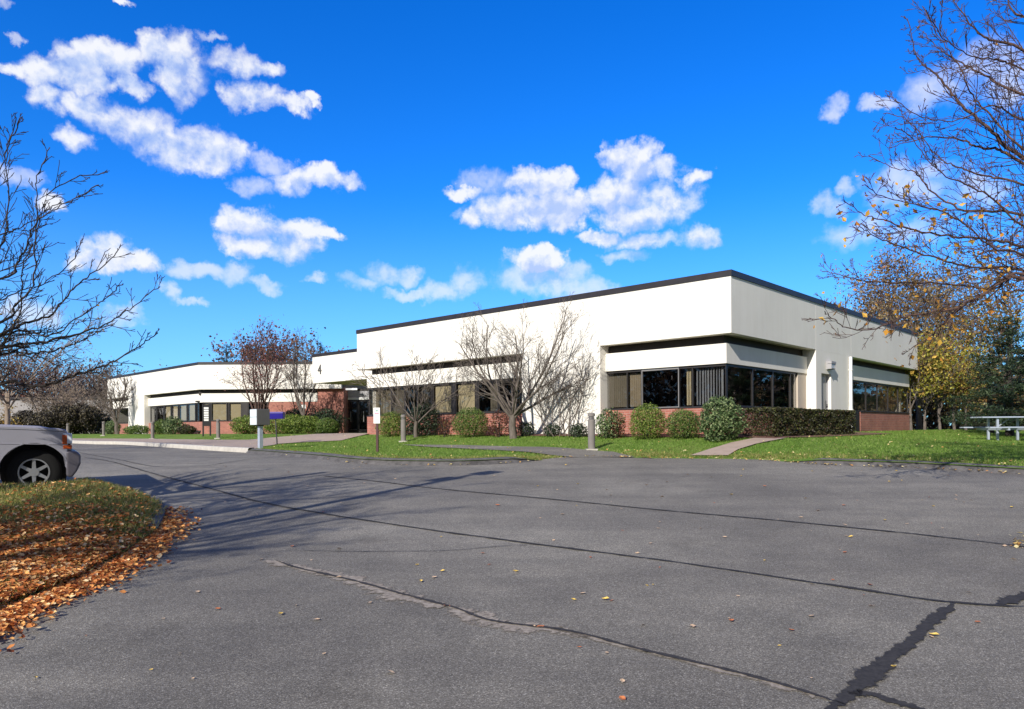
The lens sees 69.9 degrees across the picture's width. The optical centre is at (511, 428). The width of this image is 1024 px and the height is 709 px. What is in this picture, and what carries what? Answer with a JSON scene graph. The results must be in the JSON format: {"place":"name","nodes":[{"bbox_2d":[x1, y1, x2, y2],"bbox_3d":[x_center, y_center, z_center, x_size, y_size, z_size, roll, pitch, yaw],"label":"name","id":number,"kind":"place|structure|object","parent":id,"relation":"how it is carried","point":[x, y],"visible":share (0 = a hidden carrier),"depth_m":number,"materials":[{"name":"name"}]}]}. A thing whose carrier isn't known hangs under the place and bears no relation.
{"place":"outdoors","nodes":[
{"label":"outdoors","id":0,"kind":"place"},
{"bbox_2d":[72,433,366,447],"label":"sidewalk","id":1,"kind":"structure","parent":0,"point":[252,443],"depth_m":32.59,"materials":[{"name":"beige concrete"}]},
{"bbox_2d":[0,443,1023,708],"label":"parking lot","id":2,"kind":"structure","parent":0,"point":[246,645],"depth_m":5.88,"materials":[{"name":"grey asphalt"}]},
{"bbox_2d":[0,424,80,485],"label":"car","id":3,"kind":"object","parent":2,"relation":"on","point":[40,454],"visible":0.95,"depth_m":11.49,"materials":[{"name":"paint"}]},
{"bbox_2d":[0,485,151,605],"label":"grass island","id":4,"kind":"structure","parent":2,"relation":"on","point":[86,524],"depth_m":8.26,"materials":[{"name":"plant"}]},
{"bbox_2d":[0,113,164,412],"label":"bare tree","id":5,"kind":"object","parent":4,"relation":"on","point":[17,345],"visible":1,"depth_m":8.57,"materials":[{"name":"brown plant"}]},
{"bbox_2d":[0,477,165,606],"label":"grass","id":6,"kind":"structure","parent":4,"relation":"on","point":[66,494],"depth_m":8.79,"materials":[{"name":"green plant"}]},
{"bbox_2d":[0,478,203,651],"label":"fallen leaves","id":7,"kind":"object","parent":2,"relation":"on","point":[11,613],"visible":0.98,"depth_m":6.86,"materials":[{"name":"orange plant"}]},
{"bbox_2d":[147,500,164,527],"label":"island kerb","id":8,"kind":"structure","parent":2,"relation":"on","point":[161,515],"depth_m":9.11,"materials":[{"name":"concrete"}]},
{"bbox_2d":[72,440,251,452],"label":"white kerb","id":9,"kind":"structure","parent":2,"relation":"on","point":[213,448],"depth_m":29.42,"materials":[{"name":"concrete"}]},
{"bbox_2d":[265,560,445,607],"bbox_3d":[-1.406,1.294,6.253,2.412,0.085,0.533,0,0,43],"label":"worn asphalt patch","id":10,"kind":"object","parent":2,"relation":"on","point":[389,595],"visible":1,"depth_m":6.03,"materials":[{"name":"grey asphalt"}]},
{"bbox_2d":[246,448,536,465],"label":"asphalt kerb","id":11,"kind":"structure","parent":2,"relation":"on","point":[407,461],"depth_m":16.45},
{"bbox_2d":[107,269,917,434],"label":"office building","id":12,"kind":"structure","parent":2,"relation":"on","point":[694,343],"depth_m":26.06,"materials":[{"name":"paint"}]},
{"bbox_2d":[211,402,227,420],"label":"window","id":13,"kind":"structure","parent":12,"relation":"in","point":[220,411],"depth_m":47.76,"materials":[{"name":"glass"}]},
{"bbox_2d":[228,402,241,420],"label":"window","id":14,"kind":"structure","parent":12,"relation":"in","point":[234,410],"depth_m":47.76,"materials":[{"name":"glass"}]},
{"bbox_2d":[348,400,357,432],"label":"entrance door","id":15,"kind":"structure","parent":12,"relation":"in","point":[352,404],"depth_m":48.92,"materials":[{"name":"glass"}]},
{"bbox_2d":[358,400,368,432],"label":"entrance door","id":16,"kind":"structure","parent":12,"relation":"in","point":[363,411],"depth_m":48.92,"materials":[{"name":"glass"}]},
{"bbox_2d":[391,386,404,414],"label":"window","id":17,"kind":"structure","parent":12,"relation":"in","point":[402,388],"depth_m":31.37,"materials":[{"name":"glass"}]},
{"bbox_2d":[433,382,451,413],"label":"window","id":18,"kind":"structure","parent":12,"relation":"in","point":[446,407],"depth_m":29.45,"materials":[{"name":"glass"}]},
{"bbox_2d":[455,381,475,412],"bbox_3d":[-1.774,-1.202,28.483,1.133,1.228,0.110,0,0,43],"label":"window","id":19,"kind":"structure","parent":12,"relation":"in","point":[464,400],"depth_m":28.58,"materials":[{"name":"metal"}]},
{"bbox_2d":[478,379,498,412],"bbox_3d":[-0.849,-1.208,27.664,1.067,1.228,0.157,0,0,43],"label":"window","id":20,"kind":"structure","parent":12,"relation":"in","point":[494,406],"depth_m":27.61,"materials":[{"name":"glass"}]},
{"bbox_2d":[607,370,626,408],"bbox_3d":[3.413,-1.238,23.739,0.851,1.228,0.156,0,0,43],"label":"window","id":21,"kind":"structure","parent":12,"relation":"in","point":[615,392],"depth_m":23.80,"materials":[{"name":"glass"}]},
{"bbox_2d":[627,369,641,408],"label":"window","id":22,"kind":"structure","parent":12,"relation":"in","point":[637,384],"depth_m":23.36,"materials":[{"name":"glass"}]},
{"bbox_2d":[641,367,678,407],"bbox_3d":[4.577,-1.246,22.603,1.315,1.228,0.060,0,0,43],"label":"window","id":23,"kind":"structure","parent":12,"relation":"in","point":[667,368],"depth_m":22.54,"materials":[{"name":"black glass"}]},
{"bbox_2d":[679,366,692,406],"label":"window","id":24,"kind":"structure","parent":12,"relation":"in","point":[682,367],"depth_m":22.07,"materials":[{"name":"glass"}]},
{"bbox_2d":[692,363,726,406],"bbox_3d":[5.831,-1.255,21.531,1.072,1.228,0.182,0,0,43],"label":"window","id":25,"kind":"structure","parent":12,"relation":"in","point":[724,364],"depth_m":21.63,"materials":[{"name":"metal"}]},
{"bbox_2d":[725,364,752,406],"bbox_3d":[6.775,-1.261,21.826,0.060,1.228,1.715,0,0,43],"label":"window","id":26,"kind":"structure","parent":12,"relation":"in","point":[728,365],"depth_m":22.15,"materials":[{"name":"glass"}]},
{"bbox_2d":[753,367,772,406],"bbox_3d":[7.863,-1.269,23.008,0.060,1.228,1.490,0,0,43],"label":"window","id":27,"kind":"structure","parent":12,"relation":"in","point":[754,368],"depth_m":23.45,"materials":[{"name":"metal"}]},
{"bbox_2d":[773,370,790,407],"bbox_3d":[8.845,-1.276,24.075,0.060,1.228,1.402,0,0,43],"label":"window","id":28,"kind":"structure","parent":12,"relation":"in","point":[777,371],"depth_m":24.56,"materials":[{"name":"glass"}]},
{"bbox_2d":[821,374,827,409],"bbox_3d":[11.045,-0.706,26.127,0.170,2.458,0.941,0,0,43],"label":"side door","id":29,"kind":"structure","parent":12,"relation":"in","point":[824,377],"depth_m":26.27,"materials":[{"name":"grey paint"}]},
{"bbox_2d":[444,606,590,636],"bbox_3d":[-0.027,1.340,5.050,1.223,0.041,0.493,0,0,34],"label":"worn asphalt patch","id":30,"kind":"object","parent":2,"relation":"on","point":[465,616],"visible":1,"depth_m":5.04,"materials":[{"name":"grey asphalt"}]},
{"bbox_2d":[402,444,634,456],"bbox_3d":[-0.666,0.616,20.742,9.476,0.217,1.601,0,0,43],"label":"drive strip","id":31,"kind":"object","parent":2,"relation":"on","point":[567,452],"visible":0.98,"depth_m":19.23,"materials":[{"name":"concrete"}]},
{"bbox_2d":[85,457,1016,605],"bbox_3d":[-4.368,1.048,12.215,21.347,0.614,1.278,0,0,43],"label":"asphalt seam","id":32,"kind":"object","parent":2,"relation":"on","point":[600,551],"visible":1,"depth_m":7.22,"materials":[{"name":"black asphalt"}]},
{"bbox_2d":[276,560,838,701],"bbox_3d":[-0.303,1.326,5.329,5.142,0.165,0.201,0,0,38],"label":"asphalt crack","id":33,"kind":"object","parent":2,"relation":"on","point":[694,661],"visible":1,"depth_m":4.71,"materials":[{"name":"black asphalt"}]},
{"bbox_2d":[149,430,1023,669],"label":"fallen leaves","id":34,"kind":"object","parent":2,"relation":"on","point":[1017,545],"depth_m":16.62,"materials":[{"name":"plant"}]},
{"bbox_2d":[586,413,597,450],"bbox_3d":[2.105,0.132,19.400,0.300,1.090,0.300,0,0,0],"label":"bollard light","id":35,"kind":"object","parent":2,"relation":"on","point":[591,433],"visible":0.95,"depth_m":19.32,"materials":[{"name":"concrete"}]},
{"bbox_2d":[310,474,1023,546],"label":"asphalt seam","id":36,"kind":"object","parent":2,"relation":"on","point":[699,513],"visible":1,"depth_m":9.38,"materials":[{"name":"asphalt"}]},
{"bbox_2d":[555,629,825,698],"bbox_3d":[0.967,1.371,4.375,1.779,0.059,0.162,0,0,41],"label":"worn asphalt patch","id":37,"kind":"object","parent":2,"relation":"on","point":[773,684],"visible":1,"depth_m":4.18,"materials":[{"name":"grey asphalt"}]},
{"bbox_2d":[644,457,1023,473],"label":"asphalt kerb","id":38,"kind":"structure","parent":2,"relation":"on","point":[926,464],"depth_m":14.82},
{"bbox_2d":[848,689,925,708],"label":"asphalt crack","id":39,"kind":"object","parent":2,"relation":"on","point":[896,701],"visible":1,"depth_m":3.75,"materials":[{"name":"asphalt"}]},
{"bbox_2d":[824,602,955,708],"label":"asphalt crack","id":40,"kind":"object","parent":2,"relation":"on","point":[872,674],"visible":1,"depth_m":4.25,"materials":[{"name":"black asphalt"}]},
{"bbox_2d":[996,591,1023,604],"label":"asphalt crack","id":41,"kind":"object","parent":2,"relation":"on","point":[1016,599],"visible":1,"depth_m":5.52,"materials":[{"name":"asphalt"}]},
{"bbox_2d":[0,0,1023,424],"label":"sky","id":42,"kind":"structure","parent":0,"point":[344,167],"materials":[{"name":"blue"}]},
{"bbox_2d":[72,427,1023,468],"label":"lawn","id":43,"kind":"structure","parent":0,"point":[157,436],"depth_m":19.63,"materials":[{"name":"green plant"}]},
{"bbox_2d":[11,407,33,424],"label":"evergreen bush","id":44,"kind":"object","parent":43,"relation":"on","point":[19,415],"visible":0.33,"depth_m":61.48,"materials":[{"name":"green plant"}]},
{"bbox_2d":[12,383,73,413],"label":"bare tree","id":45,"kind":"object","parent":43,"relation":"on","point":[35,399],"visible":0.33,"depth_m":65.01,"materials":[{"name":"brown plant"}]},
{"bbox_2d":[23,409,67,428],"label":"evergreen bush","id":46,"kind":"object","parent":43,"relation":"on","point":[42,420],"visible":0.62,"depth_m":59.34,"materials":[{"name":"green plant"}]},
{"bbox_2d":[48,403,82,433],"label":"evergreen bush","id":47,"kind":"object","parent":43,"relation":"on","point":[62,411],"visible":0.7,"depth_m":60.37,"materials":[{"name":"green plant"}]},
{"bbox_2d":[17,372,115,433],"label":"bare tree","id":48,"kind":"object","parent":43,"relation":"on","point":[68,401],"visible":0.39,"depth_m":63.06,"materials":[{"name":"brown plant"}]},
{"bbox_2d":[31,382,113,419],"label":"bare tree","id":49,"kind":"object","parent":43,"relation":"on","point":[78,396],"visible":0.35,"depth_m":65.75,"materials":[{"name":"brown plant"}]},
{"bbox_2d":[33,349,115,396],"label":"autumn tree","id":50,"kind":"object","parent":43,"relation":"on","point":[80,378],"visible":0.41,"depth_m":82.63,"materials":[{"name":"brown plant"}]},
{"bbox_2d":[65,402,104,433],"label":"evergreen bush","id":51,"kind":"object","parent":43,"relation":"on","point":[83,410],"visible":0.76,"depth_m":61.65,"materials":[{"name":"green plant"}]},
{"bbox_2d":[83,367,134,433],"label":"bare tree","id":52,"kind":"object","parent":43,"relation":"on","point":[123,402],"visible":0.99,"depth_m":54.81,"materials":[{"name":"brown plant"}]},
{"bbox_2d":[122,424,150,433],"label":"shrub","id":53,"kind":"object","parent":43,"relation":"on","point":[136,429],"visible":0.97,"depth_m":51.15,"materials":[{"name":"green plant"}]},
{"bbox_2d":[158,416,185,433],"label":"rhododendron","id":54,"kind":"object","parent":43,"relation":"on","point":[175,423],"visible":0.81,"depth_m":46.69,"materials":[{"name":"green plant"}]},
{"bbox_2d":[202,404,210,435],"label":"directory sign","id":55,"kind":"object","parent":43,"relation":"on","point":[206,415],"visible":0.92,"depth_m":40.45,"materials":[{"name":"metal"}]},
{"bbox_2d":[229,415,257,433],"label":"clipped shrub","id":56,"kind":"object","parent":43,"relation":"on","point":[243,427],"visible":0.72,"depth_m":43.03,"materials":[{"name":"green plant"}]},
{"bbox_2d":[201,315,309,361],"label":"autumn tree","id":57,"kind":"object","parent":43,"relation":"on","point":[231,352],"visible":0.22,"depth_m":82.13,"materials":[{"name":"brown plant"}]},
{"bbox_2d":[250,409,269,448],"bbox_3d":[-8.363,0.124,24.311,0.440,1.518,0.475,0,0,42],"label":"mailbox","id":58,"kind":"object","parent":43,"relation":"on","point":[260,418],"visible":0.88,"depth_m":24.21,"materials":[{"name":"paint"}]},
{"bbox_2d":[214,316,307,433],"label":"bare tree","id":59,"kind":"object","parent":43,"relation":"on","point":[260,403],"visible":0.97,"depth_m":42.86,"materials":[{"name":"brown plant"}]},
{"bbox_2d":[253,414,322,433],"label":"clipped shrub","id":60,"kind":"object","parent":43,"relation":"on","point":[294,425],"visible":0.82,"depth_m":41.82,"materials":[{"name":"green plant"}]},
{"bbox_2d":[242,327,347,360],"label":"autumn tree","id":61,"kind":"object","parent":43,"relation":"on","point":[310,341],"visible":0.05,"depth_m":85.73,"materials":[{"name":"brown plant"}]},
{"bbox_2d":[275,326,323,431],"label":"bare tree","id":62,"kind":"object","parent":43,"relation":"on","point":[294,384],"visible":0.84,"depth_m":43.46,"materials":[{"name":"brown plant"}]},
{"bbox_2d":[307,406,347,432],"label":"rhododendron","id":63,"kind":"object","parent":43,"relation":"on","point":[327,414],"visible":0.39,"depth_m":44.60,"materials":[{"name":"green plant"}]},
{"bbox_2d":[315,417,339,433],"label":"round shrub","id":64,"kind":"object","parent":43,"relation":"on","point":[328,425],"visible":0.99,"depth_m":41.18,"materials":[{"name":"green plant"}]},
{"bbox_2d":[373,408,379,451],"bbox_3d":[-3.562,0.151,19.361,0.176,1.390,0.074,0,0,8],"label":"notice sign","id":65,"kind":"object","parent":43,"relation":"on","point":[376,415],"visible":0.82,"depth_m":19.34,"materials":[{"name":"metal"}]},
{"bbox_2d":[375,412,407,436],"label":"clipped shrub","id":66,"kind":"object","parent":43,"relation":"on","point":[391,422],"visible":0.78,"depth_m":29.31,"materials":[{"name":"green plant"}]},
{"bbox_2d":[341,345,468,437],"bbox_3d":[-3.969,-1.327,27.805,4.787,3.908,3.376,0,0,0],"label":"bare tree","id":67,"kind":"object","parent":43,"relation":"on","point":[416,421],"visible":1,"depth_m":27.77,"materials":[{"name":"grey plant"}]},
{"bbox_2d":[406,400,441,436],"bbox_3d":[-3.438,-0.336,28.616,1.524,1.533,1.474,0,0,0],"label":"rhododendron","id":68,"kind":"object","parent":43,"relation":"on","point":[431,417],"visible":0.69,"depth_m":28.35,"materials":[{"name":"green plant"}]},
{"bbox_2d":[435,416,454,436],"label":"red twig shrub","id":69,"kind":"object","parent":43,"relation":"on","point":[445,432],"visible":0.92,"depth_m":27.23,"materials":[{"name":"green plant"}]},
{"bbox_2d":[451,407,488,436],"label":"round shrub","id":70,"kind":"object","parent":43,"relation":"on","point":[471,426],"visible":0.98,"depth_m":26.05,"materials":[{"name":"green plant"}]},
{"bbox_2d":[448,291,593,438],"bbox_3d":[0.610,-1.881,25.025,5.958,4.970,5.405,0,0,37],"label":"bare tree","id":71,"kind":"object","parent":43,"relation":"on","point":[512,413],"visible":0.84,"depth_m":24.13,"materials":[{"name":"grey plant"}]},
{"bbox_2d":[608,414,625,437],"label":"red twig shrub","id":72,"kind":"object","parent":43,"relation":"on","point":[619,430],"visible":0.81,"depth_m":21.80,"materials":[{"name":"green plant"}]},
{"bbox_2d":[628,402,666,439],"bbox_3d":[3.884,-0.153,20.893,1.124,1.179,0.972,0,0,0],"label":"round shrub","id":73,"kind":"object","parent":43,"relation":"on","point":[649,422],"visible":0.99,"depth_m":20.70,"materials":[{"name":"green plant"}]},
{"bbox_2d":[482,432,889,437],"bbox_3d":[6.094,0.206,22.960,14.754,0.103,8.211,0,0,0],"label":"mulch bed","id":74,"kind":"object","parent":43,"relation":"on","point":[760,436],"visible":0.4,"depth_m":21.42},
{"bbox_2d":[484,409,508,436],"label":"red twig shrub","id":75,"kind":"object","parent":74,"relation":"on","point":[500,427],"visible":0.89,"depth_m":25.46,"materials":[{"name":"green plant"}]},
{"bbox_2d":[516,421,536,436],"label":"shrub","id":76,"kind":"object","parent":74,"relation":"on","point":[523,432],"visible":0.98,"depth_m":24.90,"materials":[{"name":"green plant"}]},
{"bbox_2d":[481,321,609,436],"bbox_3d":[1.384,-1.576,23.883,4.243,3.963,3.060,0,0,-26],"label":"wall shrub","id":77,"kind":"object","parent":74,"relation":"on","point":[586,380],"visible":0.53,"depth_m":23.89,"materials":[{"name":"brown plant"}]},
{"bbox_2d":[508,353,584,434],"bbox_3d":[1.295,-1.059,24.517,2.785,2.904,1.833,0,0,22],"label":"wall shrub","id":78,"kind":"object","parent":74,"relation":"on","point":[538,396],"visible":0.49,"depth_m":24.44,"materials":[{"name":"brown plant"}]},
{"bbox_2d":[541,356,590,436],"bbox_3d":[1.984,-1.020,24.076,1.490,2.843,2.289,0,0,22],"label":"wall shrub","id":79,"kind":"object","parent":74,"relation":"on","point":[566,399],"visible":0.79,"depth_m":23.67,"materials":[{"name":"brown plant"}]},
{"bbox_2d":[568,423,587,437],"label":"shrub","id":80,"kind":"object","parent":74,"relation":"on","point":[578,432],"visible":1,"depth_m":23.08,"materials":[{"name":"green plant"}]},
{"bbox_2d":[595,407,625,438],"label":"rhododendron","id":81,"kind":"object","parent":74,"relation":"on","point":[606,424],"visible":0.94,"depth_m":21.86,"materials":[{"name":"green plant"}]},
{"bbox_2d":[664,408,700,438],"bbox_3d":[4.744,-0.074,20.312,1.119,0.992,0.983,0,0,0],"label":"round shrub","id":82,"kind":"object","parent":74,"relation":"on","point":[686,429],"visible":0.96,"depth_m":20.09,"materials":[{"name":"green plant"}]},
{"bbox_2d":[742,406,856,436],"bbox_3d":[8.714,-0.164,21.810,1.049,0.895,6.546,0,0,43],"label":"clipped hedge","id":83,"kind":"object","parent":74,"relation":"on","point":[822,421],"visible":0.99,"depth_m":20.41,"materials":[{"name":"green plant"}]},
{"bbox_2d":[694,395,750,441],"bbox_3d":[5.482,-0.228,19.242,1.214,1.341,1.236,0,0,-27],"label":"rhododendron","id":84,"kind":"object","parent":43,"relation":"on","point":[718,422],"visible":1,"depth_m":18.94,"materials":[{"name":"green plant"}]},
{"bbox_2d":[693,437,785,454],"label":"walkway","id":85,"kind":"structure","parent":43,"relation":"on","point":[727,448],"depth_m":18.18,"materials":[{"name":"concrete"}]},
{"bbox_2d":[820,229,975,364],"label":"autumn tree","id":86,"kind":"object","parent":43,"relation":"on","point":[868,302],"visible":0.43,"depth_m":41.93,"materials":[{"name":"brown plant"}]},
{"bbox_2d":[872,329,959,429],"bbox_3d":[19.316,-2.163,35.478,4.090,5.217,3.559,0,0,38],"label":"sapling","id":87,"kind":"object","parent":43,"relation":"on","point":[913,380],"visible":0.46,"depth_m":35.12,"materials":[{"name":"yellow plant"}]},
{"bbox_2d":[852,223,1005,429],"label":"autumn tree","id":88,"kind":"object","parent":43,"relation":"on","point":[918,409],"visible":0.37,"depth_m":40.48,"materials":[{"name":"yellow plant"}]},
{"bbox_2d":[897,228,980,426],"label":"autumn tree","id":89,"kind":"object","parent":43,"relation":"on","point":[936,272],"visible":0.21,"depth_m":44.20,"materials":[{"name":"yellow plant"}]},
{"bbox_2d":[915,325,978,429],"bbox_3d":[21.667,-2.473,37.357,4.179,5.816,3.653,0,0,0],"label":"sapling","id":90,"kind":"object","parent":43,"relation":"on","point":[941,394],"visible":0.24,"depth_m":37.20,"materials":[{"name":"yellow plant"}]},
{"bbox_2d":[903,324,992,429],"bbox_3d":[20.754,-2.749,36.343,5.140,6.369,3.388,0,0,35],"label":"sapling","id":91,"kind":"object","parent":43,"relation":"on","point":[944,386],"visible":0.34,"depth_m":36.08,"materials":[{"name":"yellow plant"}]},
{"bbox_2d":[901,384,1023,428],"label":"wood edge undergrowth","id":92,"kind":"object","parent":43,"relation":"on","point":[930,419],"visible":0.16,"depth_m":42.84,"materials":[{"name":"green plant"}]},
{"bbox_2d":[943,363,987,429],"bbox_3d":[23.286,-1.564,38.045,3.394,4.057,3.038,0,0,0],"label":"sapling","id":93,"kind":"object","parent":43,"relation":"on","point":[963,391],"visible":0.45,"depth_m":37.90,"materials":[{"name":"yellow plant"}]},
{"bbox_2d":[914,201,1023,378],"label":"autumn tree","id":94,"kind":"object","parent":43,"relation":"on","point":[996,306],"visible":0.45,"depth_m":41.98,"materials":[{"name":"brown plant"}]},
{"bbox_2d":[914,281,1023,428],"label":"autumn tree","id":95,"kind":"object","parent":43,"relation":"on","point":[997,312],"visible":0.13,"depth_m":43.62,"materials":[{"name":"yellow plant"}]},
{"bbox_2d":[933,320,1004,429],"bbox_3d":[23.523,-2.546,38.496,3.428,5.964,3.958,0,0,-40],"label":"sapling","id":96,"kind":"object","parent":43,"relation":"on","point":[953,415],"visible":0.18,"depth_m":38.16,"materials":[{"name":"yellow plant"}]},
{"bbox_2d":[941,315,1023,435],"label":"pine tree","id":97,"kind":"object","parent":43,"relation":"on","point":[1009,399],"visible":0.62,"depth_m":30.01,"materials":[{"name":"green plant"}]},
{"bbox_2d":[942,354,1023,432],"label":"pine tree","id":98,"kind":"object","parent":43,"relation":"on","point":[972,398],"visible":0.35,"depth_m":34.08,"materials":[{"name":"green plant"}]},
{"bbox_2d":[960,416,1023,439],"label":"picnic table","id":99,"kind":"object","parent":43,"relation":"on","point":[997,428],"visible":0.97,"depth_m":23.25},
{"bbox_2d":[962,321,1023,429],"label":"pine tree","id":100,"kind":"object","parent":43,"relation":"on","point":[1015,389],"visible":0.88,"depth_m":27.00,"materials":[{"name":"green plant"}]},
{"bbox_3d":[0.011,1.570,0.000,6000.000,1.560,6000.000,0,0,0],"label":"ground","id":101,"kind":"structure","parent":0,"visible":0},
{"bbox_2d":[0,348,53,396],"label":"autumn tree","id":102,"kind":"object","parent":101,"relation":"on","point":[3,372],"visible":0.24,"depth_m":88.77,"materials":[{"name":"brown plant"}]},
{"bbox_2d":[0,349,65,396],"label":"autumn tree","id":103,"kind":"object","parent":101,"relation":"on","point":[29,361],"visible":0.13,"depth_m":91.50,"materials":[{"name":"brown plant"}]},
{"bbox_2d":[0,346,89,396],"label":"autumn tree","id":104,"kind":"object","parent":101,"relation":"on","point":[25,379],"visible":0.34,"depth_m":88.15,"materials":[{"name":"brown plant"}]},
{"bbox_2d":[0,397,112,433],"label":"neighbour building","id":105,"kind":"structure","parent":101,"relation":"on","point":[19,407],"depth_m":73.64,"materials":[{"name":"grey"}]},
{"bbox_2d":[0,299,133,424],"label":"autumn tree","id":106,"kind":"object","parent":101,"relation":"on","point":[7,404],"visible":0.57,"depth_m":26.07,"materials":[{"name":"brown plant"}]},
{"bbox_2d":[76,354,166,396],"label":"autumn tree","id":107,"kind":"object","parent":101,"relation":"on","point":[104,372],"visible":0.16,"depth_m":87.19,"materials":[{"name":"brown plant"}]},
{"bbox_2d":[802,0,1023,373],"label":"bare tree","id":108,"kind":"object","parent":101,"relation":"on","point":[1008,276],"visible":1,"depth_m":10.47,"materials":[{"name":"brown plant"}]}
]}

